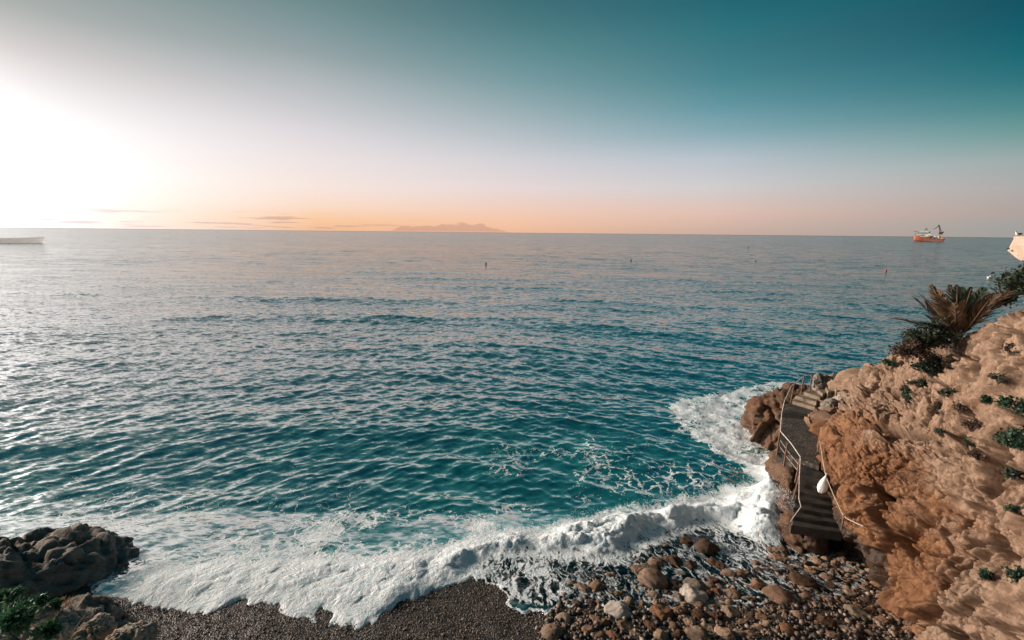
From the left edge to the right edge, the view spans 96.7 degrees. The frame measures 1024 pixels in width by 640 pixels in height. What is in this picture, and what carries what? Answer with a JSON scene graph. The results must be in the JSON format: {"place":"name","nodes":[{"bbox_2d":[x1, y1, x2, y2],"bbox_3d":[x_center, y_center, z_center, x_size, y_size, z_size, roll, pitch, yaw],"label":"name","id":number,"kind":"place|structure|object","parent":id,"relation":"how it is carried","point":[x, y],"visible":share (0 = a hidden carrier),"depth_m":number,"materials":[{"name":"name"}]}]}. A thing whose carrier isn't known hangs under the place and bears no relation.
{"place":"outdoors","nodes":[
{"label":"outdoors","id":0,"kind":"place"},
{"bbox_2d":[0,596,85,639],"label":"dry branch","id":1,"kind":"object","parent":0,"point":[67,604],"visible":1,"depth_m":8.20,"materials":[{"name":"brown plant"}]},
{"bbox_2d":[26,518,913,639],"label":"beach","id":2,"kind":"structure","parent":0,"point":[623,571],"depth_m":13.55,"materials":[{"name":"gravel"}]},
{"bbox_2d":[0,602,70,639],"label":"rock ledge","id":3,"kind":"object","parent":2,"relation":"on","point":[61,614],"visible":0.06,"depth_m":8.90,"materials":[{"name":"stone"}]},
{"bbox_2d":[0,584,29,605],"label":"tuft","id":4,"kind":"object","parent":3,"relation":"on","point":[7,596],"visible":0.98,"depth_m":9.04,"materials":[{"name":"green plant"}]},
{"bbox_2d":[0,594,45,639],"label":"tuft","id":5,"kind":"object","parent":3,"relation":"on","point":[17,618],"visible":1,"depth_m":8.08,"materials":[{"name":"green plant"}]},
{"bbox_2d":[30,605,58,625],"bbox_3d":[-9.053,5.706,8.809,0.375,0.290,0.428,1,11,0],"label":"boulder","id":6,"kind":"object","parent":3,"relation":"on","point":[45,613],"visible":0.61,"depth_m":8.74,"materials":[{"name":"stone"}]},
{"bbox_2d":[27,591,50,612],"bbox_3d":[-9.197,5.426,8.780,0.486,0.377,0.459,-7,13,-36],"label":"tuft","id":7,"kind":"object","parent":6,"relation":"on","point":[42,600],"visible":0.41,"depth_m":8.75,"materials":[{"name":"green plant"}]},
{"bbox_2d":[48,597,65,611],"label":"tuft","id":8,"kind":"object","parent":6,"relation":"on","point":[56,603],"visible":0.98,"depth_m":8.85,"materials":[{"name":"green plant"}]},
{"bbox_2d":[25,616,64,639],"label":"tuft","id":9,"kind":"object","parent":3,"relation":"on","point":[49,629],"visible":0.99,"depth_m":7.94,"materials":[{"name":"green plant"}]},
{"bbox_2d":[52,609,94,639],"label":"boulder","id":10,"kind":"object","parent":3,"relation":"on","point":[71,619],"visible":0.59,"depth_m":8.66,"materials":[{"name":"stone"}]},
{"bbox_2d":[70,612,117,639],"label":"boulder","id":11,"kind":"object","parent":3,"relation":"on","point":[100,626],"visible":0.91,"depth_m":8.42,"materials":[{"name":"stone"}]},
{"bbox_2d":[105,620,157,639],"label":"boulder","id":12,"kind":"object","parent":3,"relation":"on","point":[143,630],"visible":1,"depth_m":8.32,"materials":[{"name":"stone"}]},
{"bbox_2d":[47,593,129,628],"bbox_3d":[-12.190,8.772,12.972,3.136,1.839,1.838,7,13,31],"label":"boulder","id":13,"kind":"object","parent":2,"relation":"on","point":[96,604],"visible":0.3,"depth_m":12.96,"materials":[{"name":"stone"}]},
{"bbox_2d":[541,623,562,639],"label":"cobble","id":14,"kind":"object","parent":2,"relation":"on","point":[550,631],"visible":0.95,"depth_m":12.60,"materials":[{"name":"brown stone"}]},
{"bbox_2d":[555,612,570,623],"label":"cobble","id":15,"kind":"object","parent":2,"relation":"on","point":[565,617],"visible":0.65,"depth_m":13.22,"materials":[{"name":"stone"}]},
{"bbox_2d":[573,582,590,593],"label":"cobble","id":16,"kind":"object","parent":2,"relation":"on","point":[583,587],"visible":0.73,"depth_m":14.59,"materials":[{"name":"brown stone"}]},
{"bbox_2d":[580,625,593,634],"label":"cobble","id":17,"kind":"object","parent":2,"relation":"on","point":[588,629],"visible":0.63,"depth_m":12.78,"materials":[{"name":"beige stone"}]},
{"bbox_2d":[589,580,608,591],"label":"cobble","id":18,"kind":"object","parent":2,"relation":"on","point":[598,585],"visible":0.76,"depth_m":14.66,"materials":[{"name":"brown stone"}]},
{"bbox_2d":[589,614,610,626],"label":"cobble","id":19,"kind":"object","parent":2,"relation":"on","point":[604,622],"visible":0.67,"depth_m":13.06,"materials":[{"name":"brown stone"}]},
{"bbox_2d":[606,629,619,639],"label":"cobble","id":20,"kind":"object","parent":2,"relation":"on","point":[613,634],"visible":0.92,"depth_m":12.61,"materials":[{"name":"orange stone"}]},
{"bbox_2d":[604,600,631,619],"bbox_3d":[3.158,8.754,13.578,0.896,0.481,0.707,-12,24,-16],"label":"cobble","id":21,"kind":"object","parent":2,"relation":"on","point":[619,610],"visible":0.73,"depth_m":13.52,"materials":[{"name":"stone"}]},
{"bbox_2d":[615,620,632,631],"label":"cobble","id":22,"kind":"object","parent":2,"relation":"on","point":[623,624],"visible":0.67,"depth_m":12.96,"materials":[{"name":"brown stone"}]},
{"bbox_2d":[630,564,647,574],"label":"cobble","id":23,"kind":"object","parent":2,"relation":"on","point":[636,569],"visible":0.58,"depth_m":15.69,"materials":[{"name":"brown stone"}]},
{"bbox_2d":[643,621,657,631],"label":"cobble","id":24,"kind":"object","parent":2,"relation":"on","point":[651,626],"visible":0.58,"depth_m":12.87,"materials":[{"name":"stone"}]},
{"bbox_2d":[643,590,661,600],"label":"cobble","id":25,"kind":"object","parent":2,"relation":"on","point":[652,594],"visible":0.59,"depth_m":14.23,"materials":[{"name":"brown stone"}]},
{"bbox_2d":[637,568,669,590],"bbox_3d":[4.730,8.651,15.055,1.164,0.635,0.916,16,11,17],"label":"cobble","id":26,"kind":"object","parent":2,"relation":"on","point":[653,579],"visible":0.8,"depth_m":14.87,"materials":[{"name":"brown stone"}]},
{"bbox_2d":[646,556,663,566],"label":"cobble","id":27,"kind":"object","parent":2,"relation":"on","point":[655,560],"visible":0.8,"depth_m":16.09,"materials":[{"name":"brown stone"}]},
{"bbox_2d":[652,627,668,639],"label":"cobble","id":28,"kind":"object","parent":2,"relation":"on","point":[659,633],"visible":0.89,"depth_m":12.62,"materials":[{"name":"beige stone"}]},
{"bbox_2d":[649,604,672,621],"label":"cobble","id":29,"kind":"object","parent":2,"relation":"on","point":[663,613],"visible":0.67,"depth_m":13.45,"materials":[{"name":"orange stone"}]},
{"bbox_2d":[660,555,682,567],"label":"cobble","id":30,"kind":"object","parent":2,"relation":"on","point":[674,561],"visible":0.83,"depth_m":16.14,"materials":[{"name":"stone"}]},
{"bbox_2d":[667,578,682,592],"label":"cobble","id":31,"kind":"object","parent":2,"relation":"on","point":[675,585],"visible":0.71,"depth_m":14.75,"materials":[{"name":"stone"}]},
{"bbox_2d":[670,629,684,639],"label":"cobble","id":32,"kind":"object","parent":2,"relation":"on","point":[678,633],"visible":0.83,"depth_m":12.64,"materials":[{"name":"stone"}]},
{"bbox_2d":[672,606,686,615],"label":"cobble","id":33,"kind":"object","parent":2,"relation":"on","point":[679,610],"visible":0.71,"depth_m":13.60,"materials":[{"name":"beige stone"}]},
{"bbox_2d":[678,536,692,546],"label":"cobble","id":34,"kind":"object","parent":2,"relation":"on","point":[687,541],"visible":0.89,"depth_m":17.48,"materials":[{"name":"stone"}]},
{"bbox_2d":[682,617,695,625],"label":"cobble","id":35,"kind":"object","parent":2,"relation":"on","point":[687,621],"visible":0.56,"depth_m":13.11,"materials":[{"name":"brown stone"}]},
{"bbox_2d":[683,560,697,570],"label":"cobble","id":36,"kind":"object","parent":2,"relation":"on","point":[690,565],"visible":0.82,"depth_m":15.87,"materials":[{"name":"stone"}]},
{"bbox_2d":[679,583,708,604],"bbox_3d":[5.741,8.731,14.360,0.934,0.526,0.866,7,17,-6],"label":"cobble","id":37,"kind":"object","parent":2,"relation":"on","point":[691,593],"visible":0.74,"depth_m":14.24,"materials":[{"name":"stone"}]},
{"bbox_2d":[683,577,706,590],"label":"cobble","id":38,"kind":"object","parent":2,"relation":"on","point":[696,582],"visible":0.61,"depth_m":14.88,"materials":[{"name":"grey stone"}]},
{"bbox_2d":[684,625,707,639],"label":"cobble","id":39,"kind":"object","parent":2,"relation":"on","point":[696,632],"visible":0.92,"depth_m":12.63,"materials":[{"name":"brown stone"}]},
{"bbox_2d":[691,608,708,619],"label":"cobble","id":40,"kind":"object","parent":2,"relation":"on","point":[698,614],"visible":0.81,"depth_m":13.45,"materials":[{"name":"stone"}]},
{"bbox_2d":[699,622,713,631],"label":"cobble","id":41,"kind":"object","parent":2,"relation":"on","point":[704,625],"visible":0.58,"depth_m":12.98,"materials":[{"name":"beige stone"}]},
{"bbox_2d":[694,538,721,556],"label":"cobble","id":42,"kind":"object","parent":2,"relation":"on","point":[705,546],"visible":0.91,"depth_m":16.90,"materials":[{"name":"stone"}]},
{"bbox_2d":[705,576,719,583],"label":"cobble","id":43,"kind":"object","parent":2,"relation":"on","point":[713,579],"visible":0.68,"depth_m":15.08,"materials":[{"name":"stone"}]},
{"bbox_2d":[704,558,724,569],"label":"cobble","id":44,"kind":"object","parent":2,"relation":"on","point":[716,564],"visible":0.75,"depth_m":16.00,"materials":[{"name":"stone"}]},
{"bbox_2d":[709,612,724,619],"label":"cobble","id":45,"kind":"object","parent":2,"relation":"on","point":[719,616],"visible":0.78,"depth_m":13.41,"materials":[{"name":"stone"}]},
{"bbox_2d":[714,625,735,639],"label":"cobble","id":46,"kind":"object","parent":2,"relation":"on","point":[723,633],"visible":0.91,"depth_m":12.66,"materials":[{"name":"beige stone"}]},
{"bbox_2d":[535,546,917,639],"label":"pebbles","id":47,"kind":"object","parent":2,"relation":"on","point":[817,603],"visible":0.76,"depth_m":13.54,"materials":[{"name":"stone"}]},
{"bbox_2d":[718,568,737,579],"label":"cobble","id":48,"kind":"object","parent":2,"relation":"on","point":[727,573],"visible":0.68,"depth_m":15.40,"materials":[{"name":"brown stone"}]},
{"bbox_2d":[720,605,740,617],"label":"cobble","id":49,"kind":"object","parent":2,"relation":"on","point":[729,611],"visible":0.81,"depth_m":13.62,"materials":[{"name":"brown stone"}]},
{"bbox_2d":[723,588,742,599],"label":"cobble","id":50,"kind":"object","parent":2,"relation":"on","point":[737,595],"visible":0.76,"depth_m":14.40,"materials":[{"name":"brown stone"}]},
{"bbox_2d":[733,628,744,636],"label":"cobble","id":51,"kind":"object","parent":2,"relation":"on","point":[738,632],"visible":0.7,"depth_m":12.74,"materials":[{"name":"brown stone"}]},
{"bbox_2d":[735,569,750,579],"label":"cobble","id":52,"kind":"object","parent":2,"relation":"on","point":[740,572],"visible":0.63,"depth_m":15.36,"materials":[{"name":"brown stone"}]},
{"bbox_2d":[741,611,756,620],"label":"cobble","id":53,"kind":"object","parent":2,"relation":"on","point":[750,616],"visible":0.72,"depth_m":13.45,"materials":[{"name":"stone"}]},
{"bbox_2d":[741,596,756,601],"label":"cobble","id":54,"kind":"object","parent":2,"relation":"on","point":[748,598],"visible":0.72,"depth_m":14.14,"materials":[{"name":"brown stone"}]},
{"bbox_2d":[748,578,766,589],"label":"cobble","id":55,"kind":"object","parent":2,"relation":"on","point":[758,583],"visible":0.54,"depth_m":14.85,"materials":[{"name":"orange stone"}]},
{"bbox_2d":[761,585,794,605],"bbox_3d":[8.382,8.746,14.325,0.964,0.547,0.802,12,16,14],"label":"cobble","id":56,"kind":"object","parent":2,"relation":"on","point":[780,595],"visible":0.67,"depth_m":14.21,"materials":[{"name":"brown stone"}]},
{"bbox_2d":[769,546,787,555],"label":"cobble","id":57,"kind":"object","parent":2,"relation":"on","point":[780,550],"visible":0.69,"depth_m":16.87,"materials":[{"name":"brown stone"}]},
{"bbox_2d":[769,553,787,561],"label":"cobble","id":58,"kind":"object","parent":2,"relation":"on","point":[777,557],"visible":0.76,"depth_m":16.43,"materials":[{"name":"beige stone"}]},
{"bbox_2d":[779,622,796,635],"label":"cobble","id":59,"kind":"object","parent":2,"relation":"on","point":[788,628],"visible":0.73,"depth_m":12.86,"materials":[{"name":"orange stone"}]},
{"bbox_2d":[788,572,820,590],"bbox_3d":[9.716,8.746,15.144,0.976,0.490,0.868,13,6,8],"label":"cobble","id":60,"kind":"object","parent":2,"relation":"on","point":[796,579],"visible":0.77,"depth_m":14.96,"materials":[{"name":"stone"}]},
{"bbox_2d":[798,592,812,600],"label":"cobble","id":61,"kind":"object","parent":2,"relation":"on","point":[805,596],"visible":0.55,"depth_m":14.26,"materials":[{"name":"brown stone"}]},
{"bbox_2d":[814,614,837,627],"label":"cobble","id":62,"kind":"object","parent":2,"relation":"on","point":[827,620],"visible":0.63,"depth_m":13.12,"materials":[{"name":"stone"}]},
{"bbox_2d":[818,572,834,580],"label":"cobble","id":63,"kind":"object","parent":2,"relation":"on","point":[824,576],"visible":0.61,"depth_m":15.34,"materials":[{"name":"brown stone"}]},
{"bbox_2d":[824,630,840,639],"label":"cobble","id":64,"kind":"object","parent":2,"relation":"on","point":[833,634],"visible":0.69,"depth_m":12.66,"materials":[{"name":"brown stone"}]},
{"bbox_2d":[836,624,859,634],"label":"cobble","id":65,"kind":"object","parent":2,"relation":"on","point":[841,627],"visible":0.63,"depth_m":12.85,"materials":[{"name":"brown stone"}]},
{"bbox_2d":[843,604,869,619],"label":"cobble","id":66,"kind":"object","parent":2,"relation":"on","point":[855,610],"visible":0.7,"depth_m":13.61,"materials":[{"name":"grey stone"}]},
{"bbox_2d":[872,615,889,626],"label":"cobble","id":67,"kind":"object","parent":2,"relation":"on","point":[881,618],"visible":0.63,"depth_m":13.28,"materials":[{"name":"orange stone"}]},
{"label":"cobble","id":68,"kind":"object","parent":2,"relation":"on","visible":0},
{"bbox_2d":[788,610,804,618],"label":"cobble","id":69,"kind":"object","parent":68,"relation":"on","point":[797,614],"visible":0.48,"depth_m":13.45,"materials":[{"name":"beige stone"}]},
{"bbox_2d":[0,228,1023,629],"bbox_3d":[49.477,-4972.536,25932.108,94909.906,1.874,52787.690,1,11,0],"label":"sea","id":70,"kind":"structure","parent":0,"point":[296,424],"depth_m":35.71,"materials":[{"name":"liquid"}]},
{"bbox_2d":[0,237,44,242],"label":"motor yacht","id":71,"kind":"object","parent":70,"relation":"on","point":[24,240],"visible":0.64,"depth_m":358.17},
{"bbox_2d":[0,522,139,601],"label":"boulder","id":72,"kind":"object","parent":70,"relation":"in","point":[54,562],"visible":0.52,"depth_m":14.95,"materials":[{"name":"stone"}]},
{"bbox_2d":[412,445,793,547],"bbox_3d":[5.213,7.306,17.672,17.721,2.518,5.266,-3,11,-16],"label":"spray","id":73,"kind":"object","parent":70,"relation":"on","point":[765,489],"visible":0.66,"depth_m":18.99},
{"bbox_2d":[740,384,819,449],"bbox_3d":[15.695,6.094,26.562,4.058,5.366,4.722,1,11,0],"label":"boulder","id":74,"kind":"object","parent":70,"relation":"in","point":[760,420],"visible":0.39,"depth_m":25.82,"materials":[{"name":"stone"}]},
{"bbox_2d":[913,225,944,241],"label":"supply ship","id":75,"kind":"object","parent":70,"relation":"on","point":[917,238],"visible":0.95,"depth_m":1097.16,"materials":[{"name":"orange paint"}]},
{"bbox_2d":[0,0,1023,237],"label":"sky","id":76,"kind":"structure","parent":0,"point":[899,118],"materials":[{"name":"blue"}]},
{"bbox_2d":[804,310,1023,639],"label":"cliff","id":77,"kind":"structure","parent":0,"point":[919,499],"depth_m":13.99,"materials":[{"name":"stone"}]},
{"bbox_2d":[764,382,847,556],"bbox_3d":[14.434,6.327,21.792,3.893,5.236,13.062,7,13,31],"label":"stone stair","id":78,"kind":"object","parent":77,"relation":"on","point":[812,527],"visible":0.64,"depth_m":18.51,"materials":[{"name":"stone"}]},
{"bbox_2d":[776,374,812,521],"bbox_3d":[12.820,5.072,20.720,1.084,2.882,10.634,8,13,33],"label":"handrail","id":79,"kind":"object","parent":78,"relation":"on","point":[798,463],"visible":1,"depth_m":18.58,"materials":[{"name":"metal"}]},
{"bbox_2d":[811,371,835,388],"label":"rock","id":80,"kind":"object","parent":77,"relation":"on","point":[820,380],"visible":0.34,"depth_m":24.45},
{"bbox_2d":[818,398,837,408],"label":"boulder","id":81,"kind":"object","parent":77,"relation":"on","point":[829,403],"visible":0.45,"depth_m":21.78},
{"bbox_2d":[832,394,848,404],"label":"boulder","id":82,"kind":"object","parent":77,"relation":"on","point":[839,398],"visible":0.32,"depth_m":21.61,"materials":[{"name":"stone"}]},
{"bbox_2d":[817,440,863,530],"bbox_3d":[11.533,5.987,16.276,0.270,2.174,3.283,2,11,9],"label":"rope handrail","id":83,"kind":"object","parent":77,"relation":"attached to","point":[844,517],"visible":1,"depth_m":15.98,"materials":[{"name":"fabric"}]},
{"bbox_2d":[817,473,827,493],"bbox_3d":[11.406,5.965,16.670,0.376,0.843,0.297,1,11,0],"label":"sack","id":84,"kind":"object","parent":83,"relation":"attached to","point":[822,486],"visible":1,"depth_m":16.61,"materials":[{"name":"white fabric"}]},
{"bbox_2d":[879,358,897,367],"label":"shrub","id":85,"kind":"object","parent":77,"relation":"on","point":[888,362],"visible":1,"depth_m":19.01,"materials":[{"name":"green plant"}]},
{"bbox_2d":[899,389,913,402],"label":"shrub","id":86,"kind":"object","parent":77,"relation":"on","point":[907,397],"visible":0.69,"depth_m":16.95,"materials":[{"name":"green plant"}]},
{"bbox_2d":[888,337,932,360],"bbox_3d":[14.770,1.036,16.923,1.359,0.912,1.234,1,11,0],"label":"shrub","id":87,"kind":"object","parent":77,"relation":"on","point":[914,349],"visible":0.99,"depth_m":16.68,"materials":[{"name":"brown plant"}]},
{"bbox_2d":[906,377,927,387],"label":"shrub","id":88,"kind":"object","parent":77,"relation":"on","point":[921,382],"visible":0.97,"depth_m":17.06,"materials":[{"name":"green plant"}]},
{"bbox_2d":[895,316,960,349],"bbox_3d":[15.405,0.488,16.983,2.173,1.339,1.445,1,11,0],"label":"shrub","id":89,"kind":"object","parent":77,"relation":"on","point":[935,339],"visible":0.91,"depth_m":16.72,"materials":[{"name":"green plant"}]},
{"bbox_2d":[910,349,945,376],"bbox_3d":[15.700,1.607,16.895,1.509,1.029,1.281,1,11,0],"label":"shrub","id":90,"kind":"object","parent":77,"relation":"on","point":[933,364],"visible":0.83,"depth_m":16.79,"materials":[{"name":"green plant"}]},
{"bbox_2d":[927,401,943,415],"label":"shrub","id":91,"kind":"object","parent":77,"relation":"on","point":[938,405],"visible":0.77,"depth_m":15.25,"materials":[{"name":"brown plant"}]},
{"bbox_2d":[937,387,957,397],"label":"shrub","id":92,"kind":"object","parent":77,"relation":"on","point":[946,392],"visible":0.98,"depth_m":14.66,"materials":[{"name":"green plant"}]},
{"bbox_2d":[940,356,960,369],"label":"shrub","id":93,"kind":"object","parent":77,"relation":"on","point":[946,361],"visible":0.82,"depth_m":15.66,"materials":[{"name":"brown plant"}]},
{"bbox_2d":[891,284,1015,355],"bbox_3d":[17.351,0.002,17.775,4.986,2.840,2.052,-2,11,-13],"label":"palm","id":94,"kind":"object","parent":77,"relation":"on","point":[963,309],"visible":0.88,"depth_m":17.07,"materials":[{"name":"plant"}]},
{"bbox_2d":[951,400,966,414],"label":"shrub","id":95,"kind":"object","parent":77,"relation":"on","point":[960,407],"visible":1,"depth_m":14.06,"materials":[{"name":"brown plant"}]},
{"bbox_2d":[961,417,985,431],"bbox_3d":[13.955,3.134,13.729,0.489,0.588,0.792,1,11,0],"label":"shrub","id":96,"kind":"object","parent":77,"relation":"on","point":[969,424],"visible":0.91,"depth_m":13.72,"materials":[{"name":"brown plant"}]},
{"bbox_2d":[964,448,988,459],"bbox_3d":[13.051,3.780,12.783,0.363,0.360,0.448,1,11,0],"label":"shrub","id":97,"kind":"object","parent":77,"relation":"on","point":[974,453],"visible":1,"depth_m":12.78,"materials":[{"name":"brown plant"}]},
{"bbox_2d":[980,394,991,404],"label":"shrub","id":98,"kind":"object","parent":77,"relation":"on","point":[986,399],"visible":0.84,"depth_m":13.10,"materials":[{"name":"green plant"}]},
{"bbox_2d":[978,567,996,580],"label":"shrub","id":99,"kind":"object","parent":77,"relation":"on","point":[984,574],"visible":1,"depth_m":11.21,"materials":[{"name":"green plant"}]},
{"bbox_2d":[987,372,1010,384],"bbox_3d":[13.449,1.619,12.546,0.393,0.342,0.506,1,11,0],"label":"shrub","id":100,"kind":"object","parent":77,"relation":"on","point":[996,377],"visible":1,"depth_m":12.56,"materials":[{"name":"green plant"}]},
{"bbox_2d":[991,292,1019,309],"bbox_3d":[19.352,-0.763,18.015,1.072,0.828,0.938,1,11,0],"label":"shrub","id":101,"kind":"object","parent":77,"relation":"on","point":[1013,298],"visible":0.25,"depth_m":17.77,"materials":[{"name":"green plant"}]},
{"bbox_2d":[988,260,1023,297],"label":"shrub","id":102,"kind":"object","parent":77,"relation":"on","point":[1014,281],"visible":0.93,"depth_m":18.52,"materials":[{"name":"green plant"}]},
{"bbox_2d":[991,394,1023,416],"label":"shrub","id":103,"kind":"object","parent":77,"relation":"on","point":[1005,402],"visible":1,"depth_m":11.85,"materials":[{"name":"green plant"}]},
{"bbox_2d":[992,423,1023,449],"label":"shrub","id":104,"kind":"object","parent":77,"relation":"on","point":[1014,442],"visible":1,"depth_m":11.76,"materials":[{"name":"green plant"}]},
{"bbox_2d":[997,465,1023,482],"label":"shrub","id":105,"kind":"object","parent":77,"relation":"on","point":[1009,472],"visible":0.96,"depth_m":11.85,"materials":[{"name":"green plant"}]},
{"bbox_2d":[1001,341,1019,355],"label":"shrub","id":106,"kind":"object","parent":77,"relation":"on","point":[1008,347],"visible":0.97,"depth_m":13.13,"materials":[{"name":"green plant"}]},
{"bbox_2d":[1000,564,1023,582],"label":"shrub","id":107,"kind":"object","parent":77,"relation":"on","point":[1015,575],"visible":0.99,"depth_m":10.39,"materials":[{"name":"green plant"}]},
{"bbox_2d":[1001,501,1023,513],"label":"shrub","id":108,"kind":"object","parent":77,"relation":"on","point":[1016,508],"visible":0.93,"depth_m":10.96,"materials":[{"name":"green plant"}]},
{"bbox_2d":[1006,236,1023,260],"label":"concrete platform","id":109,"kind":"structure","parent":77,"relation":"on","point":[1016,248],"depth_m":24.05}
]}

